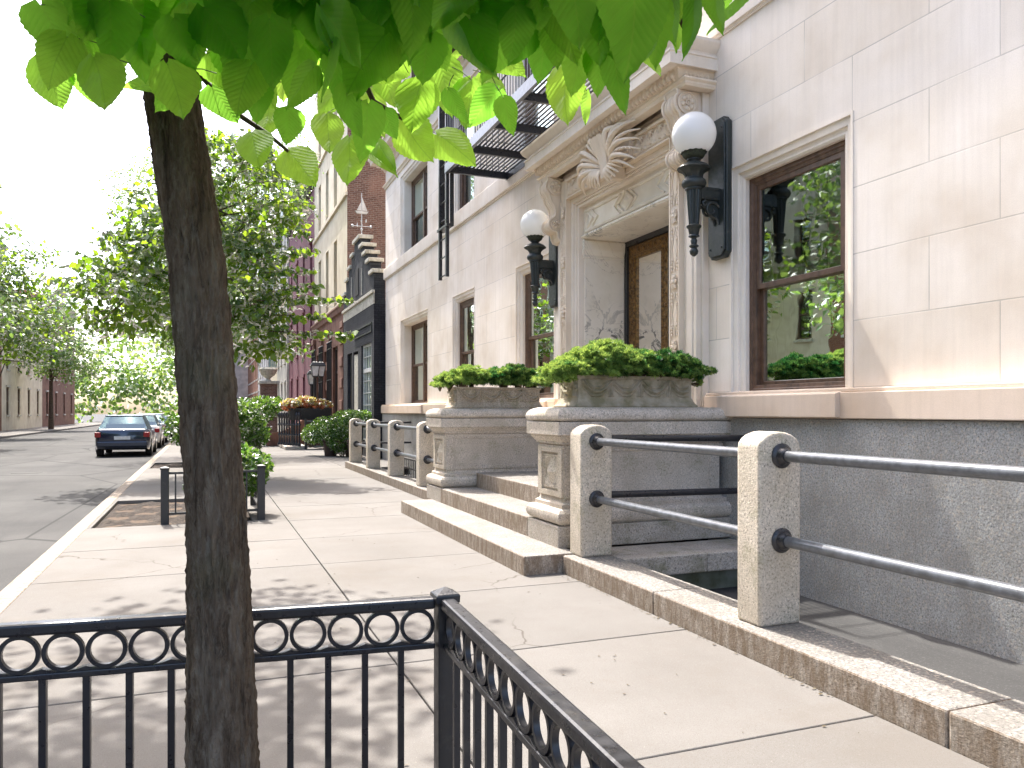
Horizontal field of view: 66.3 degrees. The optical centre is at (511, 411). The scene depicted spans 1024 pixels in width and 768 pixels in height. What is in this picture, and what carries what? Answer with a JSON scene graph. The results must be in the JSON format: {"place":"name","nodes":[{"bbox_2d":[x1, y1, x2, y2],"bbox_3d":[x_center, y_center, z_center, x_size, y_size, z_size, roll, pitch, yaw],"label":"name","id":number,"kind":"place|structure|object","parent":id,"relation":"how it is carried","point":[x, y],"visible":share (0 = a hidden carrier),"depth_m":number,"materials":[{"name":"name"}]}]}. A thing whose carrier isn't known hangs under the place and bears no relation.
{"place":"outdoors","nodes":[
{"label":"outdoors","id":0,"kind":"place"},
{"bbox_2d":[0,421,102,438],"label":"opposite pavement","id":1,"kind":"structure","parent":0,"point":[18,432],"depth_m":64.26,"materials":[{"name":"concrete"}]},
{"bbox_2d":[0,242,8,430],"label":"row house","id":2,"kind":"structure","parent":1,"relation":"on","point":[7,247],"depth_m":59.59,"materials":[{"name":"brown brick"}]},
{"bbox_2d":[0,176,32,340],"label":"street tree","id":3,"kind":"object","parent":1,"relation":"on","point":[10,319],"visible":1,"depth_m":35.98,"materials":[{"name":"green plant"}]},
{"bbox_2d":[2,288,44,430],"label":"row house","id":4,"kind":"structure","parent":1,"relation":"on","point":[22,401],"depth_m":66.04,"materials":[{"name":"beige paint"}]},
{"bbox_2d":[6,387,7,414],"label":"window","id":5,"kind":"structure","parent":4,"relation":"in","point":[6,387],"depth_m":62.06,"materials":[{"name":"black glass"}]},
{"bbox_2d":[0,233,79,376],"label":"street tree","id":6,"kind":"object","parent":1,"relation":"on","point":[39,344],"visible":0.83,"depth_m":48.15,"materials":[{"name":"green plant"}]},
{"bbox_2d":[14,289,75,426],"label":"row house","id":7,"kind":"structure","parent":1,"relation":"on","point":[64,404],"depth_m":83.70,"materials":[{"name":"brown paint"}]},
{"bbox_2d":[15,282,108,428],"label":"street tree","id":8,"kind":"object","parent":1,"relation":"on","point":[70,364],"visible":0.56,"depth_m":65.41,"materials":[{"name":"green plant"}]},
{"bbox_2d":[0,418,176,591],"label":"road","id":9,"kind":"structure","parent":0,"point":[76,481],"depth_m":17.43,"materials":[{"name":"grey asphalt"}]},
{"bbox_2d":[94,415,156,455],"bbox_3d":[-14.664,0.887,29.940,1.860,1.495,4.550,0,0,-21],"label":"parked car","id":10,"kind":"object","parent":9,"relation":"on","point":[124,432],"visible":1,"depth_m":28.11,"materials":[{"name":"blue paint"}]},
{"bbox_2d":[125,414,164,447],"bbox_3d":[-17.032,0.887,35.994,1.860,1.495,4.550,0,0,-21],"label":"parked car","id":11,"kind":"object","parent":9,"relation":"on","point":[155,425],"visible":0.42,"depth_m":34.81,"materials":[{"name":"white paint"}]},
{"bbox_2d":[149,413,174,437],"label":"parked car","id":12,"kind":"object","parent":9,"relation":"on","point":[166,420],"visible":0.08,"depth_m":47.73,"materials":[{"name":"paint"}]},
{"bbox_2d":[155,414,169,441],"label":"parked car","id":13,"kind":"object","parent":9,"relation":"on","point":[161,424],"visible":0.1,"depth_m":40.90,"materials":[{"name":"silver metal"}]},
{"bbox_2d":[0,0,315,413],"label":"sky","id":14,"kind":"structure","parent":0,"point":[48,152],"materials":[{"name":"white"}]},
{"bbox_2d":[258,367,279,432],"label":"brick gate pier","id":15,"kind":"structure","parent":0,"point":[268,386],"depth_m":41.82,"materials":[{"name":"brown brick"}]},
{"bbox_2d":[304,419,328,449],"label":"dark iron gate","id":16,"kind":"structure","parent":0,"point":[306,421],"depth_m":30.71,"materials":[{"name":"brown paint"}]},
{"bbox_2d":[338,409,371,427],"bbox_3d":[-4.933,0.282,24.968,0.994,0.726,1.431,0,0,23],"label":"boxwood","id":17,"kind":"object","parent":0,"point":[361,415],"visible":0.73,"depth_m":24.61,"materials":[{"name":"green plant"}]},
{"bbox_2d":[341,234,385,458],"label":"black brick house","id":18,"kind":"structure","parent":0,"point":[364,368],"depth_m":26.33,"materials":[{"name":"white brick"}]},
{"bbox_2d":[350,355,351,410],"bbox_3d":[-5.833,-0.300,28.885,0.080,3.600,0.950,0,0,-21],"label":"door","id":19,"kind":"structure","parent":18,"relation":"in","point":[350,355],"depth_m":29.09,"materials":[{"name":"wood"}]},
{"bbox_2d":[354,354,357,409],"bbox_3d":[-5.488,-0.250,27.785,0.080,3.500,0.750,0,0,-21],"label":"white door","id":20,"kind":"structure","parent":18,"relation":"in","point":[355,356],"depth_m":27.68,"materials":[{"name":"paint"}]},
{"bbox_2d":[351,193,371,233],"bbox_3d":[-5.277,-6.860,27.477,0.653,1.580,0.665,0,0,12],"label":"weathervane","id":21,"kind":"object","parent":18,"relation":"on","point":[362,208],"visible":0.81,"depth_m":27.46,"materials":[{"name":"metal"}]},
{"bbox_2d":[363,343,370,440],"bbox_3d":[-4.729,-0.610,25.945,0.085,3.220,1.730,0,0,-21],"label":"white window","id":22,"kind":"structure","parent":18,"relation":"in","point":[367,348],"depth_m":26.33,"materials":[{"name":"paint"}]},
{"bbox_2d":[18,0,748,767],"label":"overhanging tree","id":23,"kind":"object","parent":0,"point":[354,62],"visible":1,"depth_m":1.79,"materials":[{"name":"green plant"}]},
{"bbox_2d":[0,430,988,767],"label":"sidewalk","id":24,"kind":"structure","parent":0,"point":[330,528],"depth_m":4.74,"materials":[{"name":"concrete"}]},
{"bbox_2d":[110,290,252,366],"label":"street tree","id":25,"kind":"object","parent":24,"relation":"on","point":[171,343],"visible":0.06,"depth_m":57.63,"materials":[{"name":"green plant"}]},
{"bbox_2d":[90,181,281,347],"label":"street tree","id":26,"kind":"object","parent":24,"relation":"on","point":[147,335],"visible":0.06,"depth_m":42.13,"materials":[{"name":"green plant"}]},
{"bbox_2d":[89,122,326,245],"bbox_3d":[-11.185,-4.728,29.404,8.403,12.495,5.398,0,0,3],"label":"locust tree","id":27,"kind":"object","parent":24,"relation":"on","point":[144,169],"visible":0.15,"depth_m":29.15,"materials":[{"name":"green plant"}]},
{"bbox_2d":[226,255,248,398],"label":"row house","id":28,"kind":"structure","parent":24,"relation":"on","point":[241,373],"depth_m":100.29,"materials":[{"name":"stone"}]},
{"bbox_2d":[247,278,257,399],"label":"row house","id":29,"kind":"structure","parent":24,"relation":"on","point":[252,385],"depth_m":88.10,"materials":[{"name":"brown brick"}]},
{"bbox_2d":[104,465,405,527],"bbox_3d":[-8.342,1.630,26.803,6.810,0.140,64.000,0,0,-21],"label":"tree pit","id":30,"kind":"object","parent":24,"relation":"in","point":[121,518],"depth_m":11.84,"materials":[{"name":"brown soil"}]},
{"bbox_2d":[96,463,250,527],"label":"tree pit soil","id":31,"kind":"object","parent":30,"relation":"on","point":[155,518],"visible":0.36,"depth_m":11.69,"materials":[{"name":"brown soil"}]},
{"bbox_2d":[38,126,358,371],"bbox_3d":[-7.463,-2.791,18.739,6.459,8.614,6.718,0,0,-21],"label":"linden tree","id":32,"kind":"object","parent":31,"relation":"on","point":[150,307],"visible":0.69,"depth_m":17.50,"materials":[{"name":"green plant"}]},
{"bbox_2d":[160,464,265,524],"bbox_3d":[-4.375,1.143,11.486,1.336,0.815,1.936,0,0,-21],"label":"tree guard","id":33,"kind":"object","parent":31,"relation":"on","point":[258,499],"visible":0.59,"depth_m":10.78,"materials":[{"name":"black metal"}]},
{"bbox_2d":[158,395,271,449],"bbox_3d":[-8.624,0.386,22.805,3.189,1.914,1.749,0,0,-15],"label":"flowering shrub","id":34,"kind":"object","parent":31,"relation":"on","point":[256,435],"visible":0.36,"depth_m":22.64,"materials":[{"name":"green plant"}]},
{"bbox_2d":[182,441,274,498],"bbox_3d":[-4.169,0.948,11.518,1.308,1.137,1.569,0,0,-21],"label":"guard shrub","id":35,"kind":"object","parent":31,"relation":"on","point":[252,459],"visible":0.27,"depth_m":11.25,"materials":[{"name":"green plant"}]},
{"bbox_2d":[237,395,283,437],"bbox_3d":[-11.165,0.262,34.338,2.647,1.964,2.167,0,0,-21],"label":"yard shrub","id":36,"kind":"object","parent":24,"relation":"on","point":[270,405],"visible":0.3,"depth_m":34.05,"materials":[{"name":"green plant"}]},
{"bbox_2d":[257,241,274,408],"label":"row house","id":37,"kind":"structure","parent":24,"relation":"on","point":[265,363],"depth_m":73.98,"materials":[{"name":"grey stone"}]},
{"bbox_2d":[269,261,276,380],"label":"row house","id":38,"kind":"structure","parent":24,"relation":"on","point":[272,364],"depth_m":62.37,"materials":[{"name":"beige paint"}]},
{"bbox_2d":[272,217,288,430],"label":"row house","id":39,"kind":"structure","parent":24,"relation":"on","point":[283,375],"depth_m":53.85,"materials":[{"name":"stone"}]},
{"bbox_2d":[278,412,303,449],"bbox_3d":[-9.148,0.770,32.323,0.990,1.460,3.530,0,0,-21],"label":"iron newel fence","id":40,"kind":"object","parent":24,"relation":"on","point":[286,445],"visible":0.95,"depth_m":31.47,"materials":[{"name":"metal"}]},
{"bbox_2d":[266,420,319,445],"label":"stoop wall","id":41,"kind":"structure","parent":24,"relation":"on","point":[274,439],"depth_m":33.84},
{"bbox_2d":[286,184,314,426],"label":"row house","id":42,"kind":"structure","parent":24,"relation":"on","point":[299,385],"depth_m":44.45,"materials":[{"name":"red paint"}]},
{"bbox_2d":[288,408,331,443],"bbox_3d":[-8.171,0.690,31.595,1.660,1.620,0.760,0,0,-21],"label":"planter box","id":43,"kind":"object","parent":24,"relation":"on","point":[310,413],"visible":0.64,"depth_m":31.27,"materials":[{"name":"black metal"}]},
{"bbox_2d":[279,395,332,410],"bbox_3d":[-8.236,-0.310,31.453,2.135,0.724,0.889,0,0,-21],"label":"coleus","id":44,"kind":"object","parent":43,"relation":"in","point":[306,401],"visible":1,"depth_m":31.21,"materials":[{"name":"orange plant"}]},
{"bbox_2d":[306,359,325,447],"bbox_3d":[-8.194,-0.335,32.820,0.630,3.670,1.480,0,0,-21],"label":"post lantern","id":45,"kind":"object","parent":24,"relation":"on","point":[316,371],"visible":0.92,"depth_m":32.27,"materials":[{"name":"black metal"}]},
{"bbox_2d":[0,587,644,767],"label":"tree pit fence","id":46,"kind":"object","parent":24,"relation":"on","point":[452,620],"visible":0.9,"depth_m":2.41,"materials":[{"name":"black metal"}]},
{"bbox_2d":[301,409,348,456],"bbox_3d":[-6.139,0.718,26.248,2.317,1.573,1.239,0,0,22],"label":"boxwood","id":47,"kind":"object","parent":24,"relation":"on","point":[335,432],"visible":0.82,"depth_m":25.87,"materials":[{"name":"green plant"}]},
{"bbox_2d":[322,439,364,456],"bbox_3d":[-5.368,1.210,25.669,0.948,0.580,2.269,0,0,-40],"label":"tub planter","id":48,"kind":"object","parent":24,"relation":"on","point":[327,452],"visible":0.37,"depth_m":25.98,"materials":[{"name":"brown paint"}]},
{"bbox_2d":[310,86,385,415],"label":"cream townhouse","id":49,"kind":"structure","parent":24,"relation":"on","point":[337,201],"depth_m":32.55,"materials":[{"name":"paint"}]},
{"bbox_2d":[335,347,337,413],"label":"window","id":50,"kind":"structure","parent":49,"relation":"in","point":[336,349],"depth_m":33.37,"materials":[{"name":"brown paint"}]},
{"bbox_2d":[401,471,574,575],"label":"front steps","id":51,"kind":"structure","parent":24,"relation":"on","point":[488,515],"depth_m":9.31,"materials":[{"name":"stone"}]},
{"bbox_2d":[425,408,539,502],"bbox_3d":[-0.212,0.646,12.072,2.088,1.372,0.828,0,0,-21],"label":"granite pedestal","id":52,"kind":"object","parent":51,"relation":"on","point":[469,444],"visible":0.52,"depth_m":11.65,"materials":[{"name":"grey stone"}]},
{"bbox_2d":[445,387,541,408],"bbox_3d":[-0.273,-0.201,12.049,1.430,0.319,0.540,0,0,-21],"label":"stone planter","id":53,"kind":"object","parent":52,"relation":"on","point":[493,397],"visible":1,"depth_m":11.82,"materials":[{"name":"stone"}]},
{"bbox_2d":[428,364,496,391],"bbox_3d":[-0.739,-0.510,11.782,1.041,0.436,0.705,0,0,-21],"label":"juniper","id":54,"kind":"object","parent":53,"relation":"in","point":[463,375],"visible":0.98,"depth_m":11.60,"materials":[{"name":"green plant"}]},
{"bbox_2d":[480,362,552,390],"bbox_3d":[0.037,-0.523,12.096,1.211,0.463,0.737,0,0,-21],"label":"juniper","id":55,"kind":"object","parent":53,"relation":"on","point":[513,374],"visible":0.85,"depth_m":11.86,"materials":[{"name":"green plant"}]},
{"bbox_2d":[525,407,736,547],"bbox_3d":[1.263,0.646,8.300,2.088,1.372,0.828,0,0,-21],"label":"granite pedestal","id":56,"kind":"object","parent":51,"relation":"on","point":[549,429],"visible":0.7,"depth_m":8.00,"materials":[{"name":"grey stone"}]},
{"bbox_2d":[554,375,697,406],"bbox_3d":[1.203,-0.201,8.277,1.430,0.319,0.540,0,0,-21],"label":"stone planter","id":57,"kind":"object","parent":56,"relation":"on","point":[608,391],"visible":0.98,"depth_m":8.04,"materials":[{"name":"stone"}]},
{"bbox_2d":[530,337,652,385],"bbox_3d":[0.817,-0.515,8.035,1.260,0.505,0.765,0,0,-21],"label":"juniper","id":58,"kind":"object","parent":57,"relation":"in","point":[609,357],"visible":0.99,"depth_m":7.84,"materials":[{"name":"green plant"}]},
{"bbox_2d":[629,346,717,386],"bbox_3d":[1.628,-0.477,8.353,1.262,0.452,0.759,0,0,-21],"label":"juniper","id":59,"kind":"object","parent":57,"relation":"in","point":[675,364],"visible":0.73,"depth_m":8.15,"materials":[{"name":"green plant"}]},
{"bbox_2d":[274,543,828,764],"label":"leaf litter","id":60,"kind":"object","parent":24,"relation":"on","point":[615,655],"visible":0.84,"depth_m":4.50,"materials":[{"name":"plant"}]},
{"bbox_2d":[15,414,1023,701],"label":"ground","id":61,"kind":"structure","parent":0,"point":[1003,676],"depth_m":5.75,"materials":[{"name":"concrete"}]},
{"bbox_2d":[0,442,172,613],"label":"kerb","id":62,"kind":"structure","parent":61,"relation":"on","point":[13,590],"depth_m":8.59,"materials":[{"name":"stone"}]},
{"bbox_2d":[75,316,177,422],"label":"distant trees","id":63,"kind":"object","parent":61,"relation":"on","point":[130,379],"visible":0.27,"depth_m":113.32,"materials":[{"name":"green plant"}]},
{"bbox_2d":[404,457,415,478],"bbox_3d":[-1.819,1.475,16.201,0.035,0.850,6.500,0,0,-21],"label":"areaway fence","id":64,"kind":"object","parent":61,"relation":"on","point":[410,467],"visible":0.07,"depth_m":17.29,"materials":[{"name":"black metal"}]},
{"bbox_2d":[611,539,737,588],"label":"areaway wall","id":65,"kind":"structure","parent":61,"relation":"on","point":[709,564],"depth_m":7.49,"materials":[{"name":"stone"}]},
{"bbox_2d":[368,0,1023,664],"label":"limestone apartment house","id":66,"kind":"structure","parent":61,"relation":"on","point":[858,290],"depth_m":7.28,"materials":[{"name":"beige stone"}]},
{"bbox_2d":[401,69,415,82],"bbox_3d":[-2.491,-9.165,21.403,0.426,2.470,3.000,0,0,-21],"label":"window","id":67,"kind":"structure","parent":66,"relation":"in","point":[412,74],"depth_m":22.64,"materials":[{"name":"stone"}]},
{"bbox_2d":[400,308,427,403],"bbox_3d":[-2.491,-1.325,21.403,0.426,2.610,3.000,0,0,-21],"label":"window","id":68,"kind":"structure","parent":66,"relation":"in","point":[414,328],"depth_m":22.51,"materials":[{"name":"stone"}]},
{"bbox_2d":[400,160,427,255],"bbox_3d":[-2.491,-5.540,21.403,0.426,2.500,3.000,0,0,-21],"label":"window","id":69,"kind":"structure","parent":66,"relation":"in","point":[414,181],"depth_m":22.45,"materials":[{"name":"stone"}]},
{"bbox_2d":[452,286,474,386],"bbox_3d":[-0.938,-1.325,17.270,0.306,2.610,1.590,0,0,-21],"label":"window","id":70,"kind":"structure","parent":66,"relation":"in","point":[463,303],"depth_m":17.68,"materials":[{"name":"stone"}]},
{"bbox_2d":[454,117,474,213],"bbox_3d":[-0.911,-5.540,17.280,0.364,2.500,1.590,0,0,-21],"label":"window","id":71,"kind":"structure","parent":66,"relation":"in","point":[459,180],"depth_m":17.79,"materials":[{"name":"stone"}]},
{"bbox_2d":[445,59,592,179],"bbox_3d":[0.241,-4.827,12.123,1.240,1.074,4.836,0,0,-21],"label":"fire escape","id":72,"kind":"object","parent":66,"relation":"attached to","point":[522,94],"visible":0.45,"depth_m":12.55,"materials":[{"name":"black metal"}]},
{"bbox_2d":[437,110,453,232],"bbox_3d":[-1.234,-5.330,14.491,0.140,3.940,0.650,0,0,-21],"label":"ladder guide","id":73,"kind":"object","parent":72,"relation":"attached to","point":[444,225],"visible":0.41,"depth_m":14.41,"materials":[{"name":"black metal"}]},
{"bbox_2d":[438,106,448,280],"bbox_3d":[-1.262,-4.775,14.480,0.060,4.650,0.510,0,0,-21],"label":"drop ladder","id":74,"kind":"object","parent":73,"relation":"hanging from","point":[446,219],"visible":0.53,"depth_m":14.65,"materials":[{"name":"black metal"}]},
{"bbox_2d":[515,252,554,398],"bbox_3d":[0.515,-1.325,13.554,0.306,2.610,1.730,0,0,-21],"label":"window","id":75,"kind":"structure","parent":66,"relation":"in","point":[534,326],"depth_m":13.98,"materials":[{"name":"stone"}]},
{"bbox_2d":[515,58,554,163],"bbox_3d":[0.515,-5.540,13.554,0.306,2.500,1.730,0,0,-21],"label":"window","id":76,"kind":"structure","parent":66,"relation":"in","point":[543,85],"depth_m":14.12,"materials":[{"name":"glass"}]},
{"bbox_2d":[520,209,557,307],"bbox_3d":[0.435,-2.429,12.486,0.617,1.538,0.470,0,0,-21],"label":"globe wall lamp","id":77,"kind":"object","parent":66,"relation":"attached to","point":[532,221],"visible":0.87,"depth_m":12.41,"materials":[{"name":"black metal"}]},
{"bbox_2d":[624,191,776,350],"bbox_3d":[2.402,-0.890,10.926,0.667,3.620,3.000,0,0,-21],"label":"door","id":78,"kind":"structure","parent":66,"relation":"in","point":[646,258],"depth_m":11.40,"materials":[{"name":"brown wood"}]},
{"bbox_2d":[672,111,731,260],"bbox_3d":[2.019,-2.429,8.435,0.617,1.538,0.470,0,0,-21],"label":"globe wall lamp","id":79,"kind":"object","parent":66,"relation":"attached to","point":[697,136],"visible":1,"depth_m":8.39,"materials":[{"name":"black metal"}]},
{"bbox_2d":[729,110,852,391],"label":"window","id":80,"kind":"structure","parent":66,"relation":"in","point":[794,332],"depth_m":7.91,"materials":[{"name":"stone"}]},
{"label":"areaway floor","id":81,"kind":"structure","parent":0,"visible":0},
{"bbox_2d":[345,461,428,499],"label":"granite kerb wall","id":82,"kind":"structure","parent":81,"relation":"on","point":[404,483],"depth_m":15.95,"materials":[{"name":"grey stone"}]},
{"bbox_2d":[349,418,361,461],"bbox_3d":[-4.119,0.761,20.632,0.300,1.152,0.230,0,0,-21],"label":"granite post","id":83,"kind":"object","parent":82,"relation":"on","point":[355,434],"visible":1,"depth_m":20.53,"materials":[{"name":"grey stone"}]},
{"bbox_2d":[362,421,410,443],"bbox_3d":[-3.336,0.570,20.922,1.370,0.597,0.060,0,0,-21],"label":"return railing","id":84,"kind":"object","parent":83,"relation":"attached to","point":[384,422],"visible":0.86,"depth_m":20.89,"materials":[{"name":"black metal"}]},
{"bbox_2d":[366,419,379,467],"bbox_3d":[-3.270,0.761,18.462,0.300,1.152,0.230,0,0,-21],"label":"granite post","id":85,"kind":"object","parent":82,"relation":"on","point":[372,438],"visible":1,"depth_m":18.35,"materials":[{"name":"grey stone"}]},
{"bbox_2d":[353,420,365,447],"bbox_3d":[-3.694,0.590,19.547,0.158,0.698,2.100,0,0,-21],"label":"pipe railing","id":86,"kind":"object","parent":85,"relation":"attached to","point":[356,443],"visible":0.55,"depth_m":20.22,"materials":[{"name":"black metal"}]},
{"bbox_2d":[388,420,403,475],"bbox_3d":[-2.407,0.761,16.255,0.300,1.152,0.230,0,0,-21],"label":"granite post","id":87,"kind":"object","parent":82,"relation":"on","point":[395,442],"visible":1,"depth_m":16.14,"materials":[{"name":"grey stone"}]},
{"bbox_2d":[371,422,387,451],"bbox_3d":[-2.838,0.590,17.359,0.158,0.698,2.140,0,0,-21],"label":"pipe railing","id":88,"kind":"object","parent":87,"relation":"attached to","point":[374,425],"visible":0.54,"depth_m":17.91,"materials":[{"name":"black metal"}]},
{"bbox_2d":[416,421,434,485],"bbox_3d":[-1.543,0.761,14.048,0.300,1.152,0.230,0,0,-21],"label":"granite post","id":89,"kind":"object","parent":82,"relation":"on","point":[424,444],"visible":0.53,"depth_m":13.93,"materials":[{"name":"grey stone"}]},
{"bbox_2d":[394,423,415,458],"bbox_3d":[-1.975,0.590,15.152,0.158,0.698,2.140,0,0,-21],"label":"pipe railing","id":90,"kind":"object","parent":89,"relation":"attached to","point":[397,452],"visible":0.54,"depth_m":15.64,"materials":[{"name":"black metal"}]},
{"bbox_2d":[423,425,432,463],"bbox_3d":[-1.172,0.590,13.098,0.158,0.698,1.810,0,0,-21],"label":"pipe railing","id":91,"kind":"object","parent":89,"relation":"attached to","point":[427,459],"visible":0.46,"depth_m":13.89,"materials":[{"name":"black metal"}]},
{"bbox_2d":[563,555,1023,767],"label":"granite kerb wall","id":92,"kind":"structure","parent":81,"relation":"on","point":[981,725],"depth_m":4.19,"materials":[{"name":"grey stone"}]},
{"bbox_2d":[570,424,611,556],"bbox_3d":[0.736,0.731,7.316,0.320,1.212,0.250,0,0,-21],"label":"granite post","id":93,"kind":"object","parent":92,"relation":"on","point":[590,524],"visible":0.94,"depth_m":7.21,"materials":[{"name":"grey stone"}]},
{"bbox_2d":[612,435,744,497],"bbox_3d":[1.673,0.530,7.677,1.691,0.614,0.066,0,0,-21],"label":"return railing","id":94,"kind":"object","parent":93,"relation":"attached to","point":[672,492],"visible":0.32,"depth_m":7.62,"materials":[{"name":"black metal"}]},
{"bbox_2d":[738,431,799,626],"bbox_3d":[1.633,0.733,4.993,0.320,1.209,0.230,0,0,-21],"label":"granite post","id":95,"kind":"object","parent":92,"relation":"on","point":[768,574],"visible":0.98,"depth_m":4.89,"materials":[{"name":"grey stone"}]},
{"bbox_2d":[589,433,737,535],"bbox_3d":[1.186,0.541,6.150,0.158,0.685,2.250,0,0,-21],"label":"pipe railing","id":96,"kind":"object","parent":95,"relation":"attached to","point":[598,441],"visible":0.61,"depth_m":6.09,"materials":[{"name":"black metal"}]},
{"bbox_2d":[771,443,1023,602],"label":"pipe railing","id":97,"kind":"object","parent":95,"relation":"attached to","point":[783,455],"visible":1,"depth_m":4.01,"materials":[{"name":"black metal"}]}
]}

